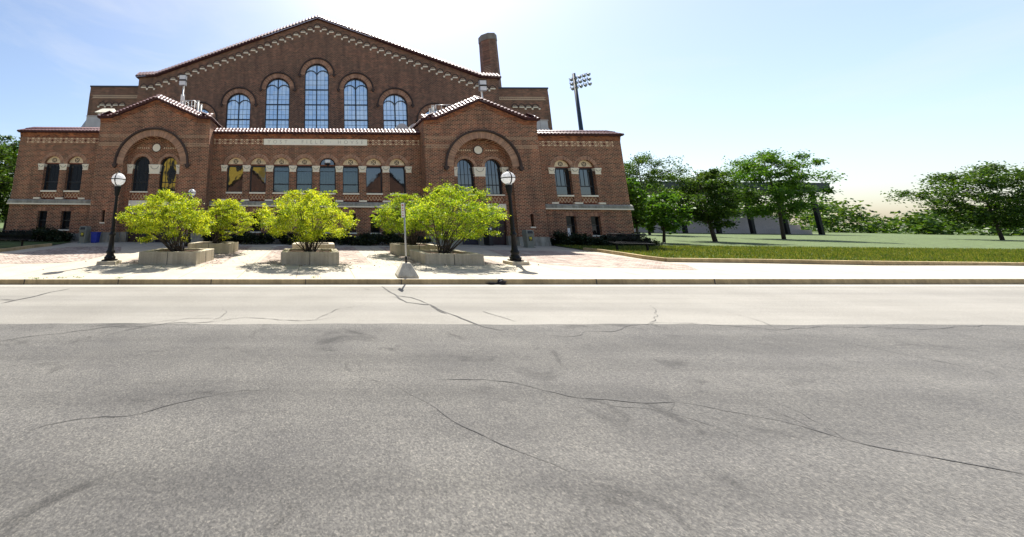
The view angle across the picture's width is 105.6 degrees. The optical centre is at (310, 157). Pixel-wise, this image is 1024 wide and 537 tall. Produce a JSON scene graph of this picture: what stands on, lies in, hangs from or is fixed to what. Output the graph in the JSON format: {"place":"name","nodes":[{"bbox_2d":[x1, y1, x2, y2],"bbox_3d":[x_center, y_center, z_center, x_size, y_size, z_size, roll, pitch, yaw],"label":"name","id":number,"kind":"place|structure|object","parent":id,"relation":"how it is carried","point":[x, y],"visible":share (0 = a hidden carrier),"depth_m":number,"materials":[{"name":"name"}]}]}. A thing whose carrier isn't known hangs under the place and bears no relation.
{"place":"outdoors","nodes":[
{"label":"outdoors","id":0,"kind":"place"},
{"bbox_2d":[0,241,72,248],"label":"lawn","id":1,"kind":"structure","parent":0,"point":[7,244],"depth_m":21.03,"materials":[{"name":"green plant"}]},
{"bbox_2d":[0,135,20,214],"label":"tree","id":2,"kind":"object","parent":1,"relation":"on","point":[6,176],"visible":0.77,"depth_m":26.40,"materials":[{"name":"green plant"}]},
{"bbox_2d":[0,230,32,245],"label":"bench","id":3,"kind":"object","parent":1,"relation":"on","point":[22,239],"visible":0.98,"depth_m":19.54,"materials":[{"name":"black metal"}]},
{"bbox_2d":[0,246,120,263],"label":"brick paving","id":4,"kind":"structure","parent":0,"point":[62,255],"depth_m":16.34,"materials":[{"name":"beige brick"}]},
{"bbox_2d":[118,245,251,263],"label":"brick paving","id":5,"kind":"structure","parent":0,"point":[220,258],"depth_m":15.58,"materials":[{"name":"beige brick"}]},
{"bbox_2d":[185,187,195,245],"bbox_3d":[-7.191,3.514,20.816,0.500,3.470,0.500,0,-10,1],"label":"street lamp","id":6,"kind":"object","parent":5,"relation":"on","point":[192,190],"visible":0.62,"depth_m":20.68,"materials":[{"name":"black metal"}]},
{"bbox_2d":[188,242,238,253],"bbox_3d":[-4.933,4.597,17.684,2.302,0.574,0.914,0,-10,4],"label":"concrete planter","id":7,"kind":"object","parent":5,"relation":"on","point":[225,247],"visible":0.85,"depth_m":17.29,"materials":[{"name":"beige concrete"}]},
{"bbox_2d":[202,198,257,242],"bbox_3d":[-4.284,3.305,17.844,3.237,2.489,2.659,0,-10,1],"label":"shrub","id":8,"kind":"object","parent":7,"relation":"in","point":[224,220],"visible":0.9,"depth_m":17.61,"materials":[{"name":"green plant"}]},
{"bbox_2d":[258,246,371,263],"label":"brick paving","id":9,"kind":"structure","parent":0,"point":[347,255],"depth_m":16.14,"materials":[{"name":"beige brick"}]},
{"bbox_2d":[281,249,338,264],"bbox_3d":[-0.033,4.101,14.352,2.299,0.591,1.383,0,-10,1],"label":"concrete planter","id":10,"kind":"object","parent":9,"relation":"on","point":[303,257],"visible":0.92,"depth_m":13.71,"materials":[{"name":"beige concrete"}]},
{"bbox_2d":[253,188,359,251],"bbox_3d":[-0.205,2.679,14.659,4.523,2.763,3.726,0,-10,1],"label":"shrub","id":11,"kind":"object","parent":10,"relation":"in","point":[294,208],"visible":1,"depth_m":14.19,"materials":[{"name":"green plant"}]},
{"bbox_2d":[292,242,334,248],"bbox_3d":[0.121,4.584,17.507,2.088,0.574,1.051,0,-10,1],"label":"concrete planter","id":12,"kind":"object","parent":9,"relation":"on","point":[327,245],"visible":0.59,"depth_m":17.05,"materials":[{"name":"beige concrete"}]},
{"bbox_2d":[0,323,1023,536],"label":"travel lane","id":13,"kind":"structure","parent":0,"point":[319,441],"depth_m":3.21,"materials":[{"name":"grey asphalt"}]},
{"bbox_2d":[0,286,1022,472],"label":"road cracks","id":14,"kind":"object","parent":13,"relation":"on","point":[556,392],"visible":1,"depth_m":3.89,"materials":[{"name":"black asphalt"}]},
{"bbox_2d":[0,287,1023,324],"bbox_3d":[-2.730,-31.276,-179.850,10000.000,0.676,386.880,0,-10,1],"label":"road","id":15,"kind":"structure","parent":0,"point":[718,305],"depth_m":8.00,"materials":[{"name":"concrete"}]},
{"bbox_2d":[0,284,1023,286],"bbox_3d":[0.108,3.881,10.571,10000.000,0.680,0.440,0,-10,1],"label":"gutter","id":16,"kind":"object","parent":15,"relation":"on","point":[512,285],"visible":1,"depth_m":10.47,"materials":[{"name":"grey concrete"}]},
{"bbox_2d":[486,279,506,283],"bbox_3d":[5.650,3.816,10.784,0.658,0.178,0.332,0,-10,1],"label":"discarded cloth","id":17,"kind":"object","parent":16,"relation":"on","point":[500,281],"visible":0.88,"depth_m":10.66,"materials":[{"name":"black fabric"}]},
{"bbox_2d":[0,278,1023,283],"bbox_3d":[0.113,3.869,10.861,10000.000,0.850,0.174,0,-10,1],"label":"kerb","id":18,"kind":"structure","parent":16,"relation":"on","point":[513,280],"depth_m":10.72,"materials":[{"name":"concrete"}]},
{"bbox_2d":[0,240,1023,277],"bbox_3d":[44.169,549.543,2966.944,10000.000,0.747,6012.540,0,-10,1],"label":"pavement","id":19,"kind":"structure","parent":0,"point":[234,267],"depth_m":12.49,"materials":[{"name":"concrete"}]},
{"bbox_2d":[0,243,51,251],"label":"lawn kerb","id":20,"kind":"structure","parent":19,"relation":"on","point":[23,247],"depth_m":18.83,"materials":[{"name":"concrete"}]},
{"bbox_2d":[0,225,76,241],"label":"hedge","id":21,"kind":"object","parent":19,"relation":"on","point":[41,234],"visible":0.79,"depth_m":22.21,"materials":[{"name":"green plant"}]},
{"bbox_2d":[77,226,90,242],"bbox_3d":[-14.266,4.885,22.012,0.500,1.050,0.480,0,-10,4],"label":"litter bin","id":22,"kind":"object","parent":19,"relation":"on","point":[84,233],"visible":0.96,"depth_m":21.84,"materials":[{"name":"grey plastic"}]},
{"bbox_2d":[91,232,100,242],"bbox_3d":[-13.690,5.092,22.190,0.450,0.660,0.430,0,-10,1],"label":"recycling bin","id":23,"kind":"object","parent":19,"relation":"on","point":[95,237],"visible":1,"depth_m":22.03,"materials":[{"name":"blue plastic"}]},
{"bbox_2d":[96,170,125,264],"bbox_3d":[-8.072,2.424,14.351,0.718,3.812,0.618,2,-11,-6],"label":"street lamp","id":24,"kind":"object","parent":19,"relation":"on","point":[118,179],"visible":1,"depth_m":14.22,"materials":[{"name":"metal"}]},
{"bbox_2d":[138,248,213,264],"bbox_3d":[-5.520,4.112,14.427,2.672,0.598,1.395,0,-10,1],"label":"concrete planter","id":25,"kind":"object","parent":19,"relation":"on","point":[187,256],"visible":0.92,"depth_m":13.86,"materials":[{"name":"beige concrete"}]},
{"bbox_2d":[115,188,216,251],"bbox_3d":[-6.020,2.689,14.720,4.150,2.762,3.542,0,-10,1],"label":"shrub","id":26,"kind":"object","parent":25,"relation":"in","point":[165,213],"visible":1,"depth_m":14.34,"materials":[{"name":"green plant"}]},
{"bbox_2d":[201,228,431,245],"bbox_3d":[0.291,5.088,22.319,14.471,1.335,2.437,0,-10,1],"label":"hedge","id":27,"kind":"object","parent":19,"relation":"on","point":[365,239],"visible":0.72,"depth_m":21.77,"materials":[{"name":"green plant"}]},
{"bbox_2d":[5,15,634,245],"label":"brick building","id":28,"kind":"structure","parent":19,"relation":"on","point":[286,108],"depth_m":24.34,"materials":[{"name":"brick"},{"name":"clay tile"},{"name":"glass"}]},
{"bbox_2d":[38,211,46,228],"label":"window","id":29,"kind":"structure","parent":28,"relation":"in","point":[43,214],"depth_m":24.13,"materials":[{"name":"glass"}]},
{"bbox_2d":[40,164,59,191],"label":"window","id":30,"kind":"structure","parent":28,"relation":"in","point":[52,170],"depth_m":24.70,"materials":[{"name":"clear glass"}]},
{"bbox_2d":[58,211,70,230],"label":"window","id":31,"kind":"structure","parent":28,"relation":"in","point":[66,216],"depth_m":24.07,"materials":[{"name":"glass"}]},
{"bbox_2d":[63,164,82,191],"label":"window","id":32,"kind":"structure","parent":28,"relation":"in","point":[75,170],"depth_m":24.68,"materials":[{"name":"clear glass"}]},
{"bbox_2d":[81,116,99,126],"bbox_3d":[-17.613,-2.321,28.964,3.300,1.852,1.700,0,-10,1],"label":"rooftop unit","id":33,"kind":"object","parent":28,"relation":"on","point":[92,121],"visible":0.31,"depth_m":28.26,"materials":[{"name":"metal"}]},
{"bbox_2d":[95,109,117,114],"bbox_3d":[-18.069,-2.726,30.825,1.562,3.276,1.300,0,-10,1],"label":"roof vent","id":34,"kind":"object","parent":28,"relation":"on","point":[99,112],"visible":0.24,"depth_m":30.72,"materials":[{"name":"white metal"}]},
{"bbox_2d":[127,214,141,241],"bbox_3d":[-11.680,4.734,23.452,1.134,1.860,0.124,0,-10,1],"label":"door","id":35,"kind":"structure","parent":28,"relation":"in","point":[132,236],"depth_m":23.35,"materials":[{"name":"metal"}]},
{"bbox_2d":[130,157,149,192],"bbox_3d":[-11.645,1.188,24.032,1.220,2.495,0.370,0,-10,1],"label":"window","id":36,"kind":"structure","parent":28,"relation":"in","point":[141,172],"depth_m":24.16,"materials":[{"name":"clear glass"}]},
{"bbox_2d":[141,213,152,241],"bbox_3d":[-10.699,4.578,22.827,0.240,1.840,0.762,0,-10,1],"label":"open door","id":37,"kind":"structure","parent":28,"relation":"in","point":[143,235],"depth_m":22.62,"materials":[{"name":"black plastic"}]},
{"bbox_2d":[155,216,170,241],"bbox_3d":[-9.821,4.747,23.422,1.134,1.860,0.124,0,-10,1],"label":"door","id":38,"kind":"structure","parent":28,"relation":"in","point":[156,240],"depth_m":23.33,"materials":[{"name":"metal"}]},
{"bbox_2d":[158,157,176,192],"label":"window","id":39,"kind":"structure","parent":28,"relation":"in","point":[168,171],"depth_m":24.15,"materials":[{"name":"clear glass"}]},
{"bbox_2d":[179,74,186,103],"bbox_3d":[-11.064,-4.193,29.756,0.600,5.916,0.470,0,-10,1],"label":"floodlight","id":40,"kind":"object","parent":28,"relation":"on","point":[183,80],"visible":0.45,"depth_m":30.06,"materials":[{"name":"white paint"}]},
{"bbox_2d":[185,100,199,108],"bbox_3d":[-10.428,-2.919,30.579,0.899,3.762,1.630,0,-10,1],"label":"guard rail","id":41,"kind":"object","parent":28,"relation":"on","point":[191,106],"visible":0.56,"depth_m":30.10,"materials":[{"name":"metal"}]},
{"bbox_2d":[228,213,236,231],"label":"window","id":42,"kind":"structure","parent":28,"relation":"in","point":[235,224],"depth_m":23.86,"materials":[{"name":"glass"}]},
{"bbox_2d":[226,165,242,193],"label":"window","id":43,"kind":"structure","parent":28,"relation":"in","point":[235,173],"depth_m":24.49,"materials":[{"name":"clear glass"}]},
{"bbox_2d":[226,94,250,127],"bbox_3d":[-7.406,-3.080,35.486,2.520,7.039,0.130,0,-10,1],"label":"window","id":44,"kind":"structure","parent":28,"relation":"in","point":[238,105],"depth_m":35.80,"materials":[{"name":"blue glass"}]},
{"bbox_2d":[250,213,260,232],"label":"window","id":45,"kind":"structure","parent":28,"relation":"in","point":[257,228],"depth_m":23.84,"materials":[{"name":"glass"}]},
{"bbox_2d":[249,166,265,193],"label":"window","id":46,"kind":"structure","parent":28,"relation":"in","point":[257,177],"depth_m":24.46,"materials":[{"name":"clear glass"}]},
{"bbox_2d":[265,79,289,127],"bbox_3d":[-3.428,-3.867,35.572,2.520,8.699,0.130,0,-10,1],"label":"window","id":47,"kind":"structure","parent":28,"relation":"in","point":[277,90],"depth_m":35.87,"materials":[{"name":"blue glass"}]},
{"bbox_2d":[272,166,288,193],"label":"window","id":48,"kind":"structure","parent":28,"relation":"in","point":[280,175],"depth_m":24.58,"materials":[{"name":"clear glass"}]},
{"bbox_2d":[296,166,311,193],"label":"window","id":49,"kind":"structure","parent":28,"relation":"in","point":[304,174],"depth_m":24.58,"materials":[{"name":"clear glass"}]},
{"bbox_2d":[304,65,328,128],"bbox_3d":[0.579,-4.624,35.652,2.520,10.299,0.130,0,-10,1],"label":"window","id":50,"kind":"structure","parent":28,"relation":"in","point":[316,112],"depth_m":35.95,"materials":[{"name":"blue glass"}]},
{"bbox_2d":[323,214,331,233],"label":"window","id":51,"kind":"structure","parent":28,"relation":"in","point":[327,214],"depth_m":23.80,"materials":[{"name":"glass"}]},
{"bbox_2d":[319,166,335,194],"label":"window","id":52,"kind":"structure","parent":28,"relation":"in","point":[327,176],"depth_m":24.51,"materials":[{"name":"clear glass"}]},
{"bbox_2d":[320,159,334,165],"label":"window","id":53,"kind":"structure","parent":28,"relation":"in","point":[323,162],"depth_m":24.55,"materials":[{"name":"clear glass"}]},
{"bbox_2d":[343,166,358,194],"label":"window","id":54,"kind":"structure","parent":28,"relation":"in","point":[350,173],"depth_m":24.50,"materials":[{"name":"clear glass"}]},
{"bbox_2d":[347,214,356,233],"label":"window","id":55,"kind":"structure","parent":28,"relation":"in","point":[354,215],"depth_m":23.72,"materials":[{"name":"glass"}]},
{"bbox_2d":[344,79,367,128],"bbox_3d":[4.571,-3.807,35.442,2.520,8.699,0.130,0,-10,1],"label":"window","id":56,"kind":"structure","parent":28,"relation":"in","point":[355,90],"depth_m":35.73,"materials":[{"name":"blue glass"}]},
{"bbox_2d":[366,167,382,194],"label":"window","id":57,"kind":"structure","parent":28,"relation":"in","point":[373,175],"depth_m":24.33,"materials":[{"name":"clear glass"}]},
{"bbox_2d":[370,214,380,233],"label":"window","id":58,"kind":"structure","parent":28,"relation":"in","point":[374,229],"depth_m":23.71,"materials":[{"name":"glass"}]},
{"bbox_2d":[383,94,407,128],"bbox_3d":[8.531,-2.962,35.227,2.520,7.039,0.130,0,-10,1],"label":"window","id":59,"kind":"structure","parent":28,"relation":"in","point":[394,106],"depth_m":35.55,"materials":[{"name":"blue glass"}]},
{"bbox_2d":[389,167,406,194],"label":"window","id":60,"kind":"structure","parent":28,"relation":"in","point":[397,174],"depth_m":24.32,"materials":[{"name":"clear glass"}]},
{"bbox_2d":[394,123,415,128],"bbox_3d":[7.280,-1.877,28.206,2.788,1.214,2.000,0,-10,1],"label":"roof duct","id":61,"kind":"object","parent":28,"relation":"on","point":[401,126],"visible":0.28,"depth_m":27.29,"materials":[{"name":"metal"}]},
{"bbox_2d":[457,159,476,195],"bbox_3d":[10.472,1.352,23.672,1.220,2.495,0.370,0,-10,1],"label":"window","id":62,"kind":"structure","parent":28,"relation":"in","point":[465,173],"depth_m":23.84,"materials":[{"name":"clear glass"}]},
{"bbox_2d":[462,218,477,244],"bbox_3d":[10.436,4.898,23.092,1.134,1.860,0.124,0,-10,1],"label":"door","id":63,"kind":"structure","parent":28,"relation":"in","point":[471,242],"depth_m":22.97,"materials":[{"name":"metal"}]},
{"bbox_2d":[478,79,486,97],"bbox_3d":[14.562,-3.818,29.305,0.600,5.540,0.470,0,-10,1],"label":"floodlight","id":64,"kind":"object","parent":28,"relation":"on","point":[482,85],"visible":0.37,"depth_m":29.57,"materials":[{"name":"white paint"}]},
{"bbox_2d":[483,216,493,244],"bbox_3d":[11.374,4.722,22.471,0.240,1.800,0.762,0,-10,1],"label":"open door","id":65,"kind":"structure","parent":28,"relation":"in","point":[488,240],"depth_m":22.15,"materials":[{"name":"black plastic"}]},
{"bbox_2d":[485,159,504,195],"bbox_3d":[12.332,1.365,23.642,1.220,2.495,0.370,0,-10,1],"label":"window","id":66,"kind":"structure","parent":28,"relation":"in","point":[493,174],"depth_m":23.77,"materials":[{"name":"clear glass"}]},
{"bbox_2d":[492,218,506,244],"bbox_3d":[12.296,4.911,23.062,1.134,1.860,0.124,0,-10,1],"label":"door","id":67,"kind":"structure","parent":28,"relation":"in","point":[498,240],"depth_m":23.02,"materials":[{"name":"metal"}]},
{"bbox_2d":[537,120,549,129],"bbox_3d":[18.542,-1.980,28.362,1.999,1.704,1.700,0,-10,1],"label":"rooftop unit","id":68,"kind":"object","parent":28,"relation":"on","point":[542,124],"visible":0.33,"depth_m":27.65,"materials":[{"name":"metal"}]},
{"bbox_2d":[555,168,573,196],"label":"window","id":69,"kind":"structure","parent":28,"relation":"in","point":[562,179],"depth_m":24.12,"materials":[{"name":"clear glass"}]},
{"bbox_2d":[566,216,575,235],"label":"window","id":70,"kind":"structure","parent":28,"relation":"in","point":[569,219],"depth_m":23.56,"materials":[{"name":"glass"}]},
{"bbox_2d":[578,168,598,196],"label":"window","id":71,"kind":"structure","parent":28,"relation":"in","point":[587,188],"depth_m":24.10,"materials":[{"name":"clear glass"}]},
{"bbox_2d":[591,216,599,236],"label":"window","id":72,"kind":"structure","parent":28,"relation":"in","point":[594,219],"depth_m":23.49,"materials":[{"name":"glass"}]},
{"bbox_2d":[395,203,418,277],"bbox_3d":[3.084,2.674,11.413,0.650,2.344,0.620,0,-10,5],"label":"sign post","id":73,"kind":"object","parent":19,"relation":"on","point":[405,269],"visible":1,"depth_m":11.11,"materials":[{"name":"concrete"}]},
{"bbox_2d":[380,247,503,263],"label":"brick paving","id":74,"kind":"structure","parent":19,"relation":"on","point":[486,261],"depth_m":14.86,"materials":[{"name":"beige brick"}]},
{"bbox_2d":[390,243,439,255],"bbox_3d":[5.075,4.520,17.022,2.120,0.571,1.527,0,-10,1],"label":"concrete planter","id":75,"kind":"object","parent":74,"relation":"on","point":[397,248],"visible":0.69,"depth_m":16.58,"materials":[{"name":"beige concrete"}]},
{"bbox_2d":[369,192,438,244],"bbox_3d":[4.662,3.102,17.334,3.177,2.760,3.085,9,-13,-38],"label":"shrub","id":76,"kind":"object","parent":75,"relation":"in","point":[380,219],"visible":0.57,"depth_m":17.18,"materials":[{"name":"green plant"}]},
{"bbox_2d":[410,250,483,264],"bbox_3d":[5.541,4.156,14.463,2.434,0.516,1.695,0,-10,1],"label":"concrete planter","id":77,"kind":"object","parent":74,"relation":"on","point":[435,257],"visible":0.95,"depth_m":13.71,"materials":[{"name":"beige concrete"}]},
{"bbox_2d":[396,179,510,253],"bbox_3d":[5.973,2.526,14.804,4.609,3.134,3.924,0,-10,1],"label":"shrub","id":78,"kind":"object","parent":77,"relation":"in","point":[479,227],"visible":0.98,"depth_m":14.35,"materials":[{"name":"green plant"}]},
{"bbox_2d":[500,169,529,264],"bbox_3d":[8.143,2.374,14.174,0.718,3.846,0.618,2,-11,-6],"label":"street lamp","id":79,"kind":"object","parent":19,"relation":"on","point":[507,178],"visible":1,"depth_m":14.04,"materials":[{"name":"metal"}]},
{"bbox_2d":[522,230,535,247],"bbox_3d":[13.050,4.900,20.962,0.500,1.050,0.480,1,-10,-2],"label":"utility box","id":80,"kind":"object","parent":19,"relation":"on","point":[528,237],"visible":0.96,"depth_m":20.79,"materials":[{"name":"grey plastic"}]},
{"bbox_2d":[550,230,661,246],"bbox_3d":[18.603,5.253,22.052,6.737,1.305,2.278,0,-10,1],"label":"hedge","id":81,"kind":"object","parent":19,"relation":"on","point":[562,238],"visible":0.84,"depth_m":21.62,"materials":[{"name":"green plant"}]},
{"bbox_2d":[583,248,1023,265],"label":"lawn kerb","id":82,"kind":"structure","parent":19,"relation":"on","point":[784,261],"depth_m":13.93,"materials":[{"name":"concrete"}]},
{"bbox_2d":[0,222,1023,248],"bbox_3d":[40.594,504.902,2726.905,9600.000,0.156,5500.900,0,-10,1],"label":"lawn","id":83,"kind":"structure","parent":0,"point":[877,240],"depth_m":36.17,"materials":[{"name":"green plant"}]},
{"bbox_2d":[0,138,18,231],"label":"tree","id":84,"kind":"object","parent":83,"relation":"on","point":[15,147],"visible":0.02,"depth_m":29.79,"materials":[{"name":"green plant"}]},
{"bbox_2d":[0,193,1023,235],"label":"distant woods","id":85,"kind":"object","parent":83,"relation":"on","point":[920,223],"visible":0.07,"depth_m":84.63,"materials":[{"name":"green plant"}]},
{"bbox_2d":[626,177,654,232],"bbox_3d":[23.494,3.850,25.981,3.104,5.248,3.233,0,-10,1],"label":"tree","id":86,"kind":"object","parent":83,"relation":"on","point":[637,213],"visible":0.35,"depth_m":25.35,"materials":[{"name":"green plant"}]},
{"bbox_2d":[624,151,696,234],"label":"tree","id":87,"kind":"object","parent":83,"relation":"on","point":[630,167],"visible":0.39,"depth_m":49.16,"materials":[{"name":"green plant"}]},
{"bbox_2d":[635,191,695,242],"bbox_3d":[26.882,4.598,26.468,3.830,4.001,3.446,0,-10,1],"label":"tree","id":88,"kind":"object","parent":83,"relation":"on","point":[663,213],"visible":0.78,"depth_m":26.03,"materials":[{"name":"green plant"}]},
{"bbox_2d":[657,167,762,241],"bbox_3d":[33.846,4.186,30.642,6.888,6.477,6.482,0,-10,1],"label":"tree","id":89,"kind":"object","parent":83,"relation":"on","point":[700,194],"visible":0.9,"depth_m":29.61,"materials":[{"name":"green plant"}]},
{"bbox_2d":[631,181,829,234],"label":"grandstand","id":90,"kind":"object","parent":83,"relation":"on","point":[756,225],"visible":0.16,"depth_m":64.38,"materials":[{"name":"black metal"}]},
{"bbox_2d":[717,147,846,238],"bbox_3d":[50.458,3.919,38.695,9.326,10.251,9.045,-4,-12,25],"label":"tree","id":91,"kind":"object","parent":83,"relation":"on","point":[783,192],"visible":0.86,"depth_m":37.47,"materials":[{"name":"green plant"}]},
{"bbox_2d":[880,161,1023,239],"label":"tree","id":92,"kind":"object","parent":83,"relation":"on","point":[989,177],"visible":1,"depth_m":42.17,"materials":[{"name":"green plant"}]},
{"bbox_2d":[0,0,1023,228],"label":"sky","id":93,"kind":"structure","parent":0,"point":[892,92],"materials":[{"name":"blue"}]},
{"bbox_2d":[569,73,591,129],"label":"stadium light","id":94,"kind":"object","parent":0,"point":[574,83],"visible":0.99,"depth_m":88.52,"materials":[{"name":"metal"}]},
{"bbox_2d":[489,250,697,269],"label":"brick paving","id":95,"kind":"structure","parent":0,"point":[564,258],"depth_m":14.88,"materials":[{"name":"beige brick"}]},
{"bbox_2d":[555,244,1023,261],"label":"lawn","id":96,"kind":"structure","parent":0,"point":[743,252],"depth_m":16.88,"materials":[{"name":"green plant"}]},
{"bbox_2d":[606,233,655,249],"bbox_3d":[16.906,4.509,18.450,1.925,0.896,0.590,-1,-11,8],"label":"bench","id":97,"kind":"object","parent":96,"relation":"on","point":[641,242],"visible":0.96,"depth_m":18.65,"materials":[{"name":"black metal"}]}
]}

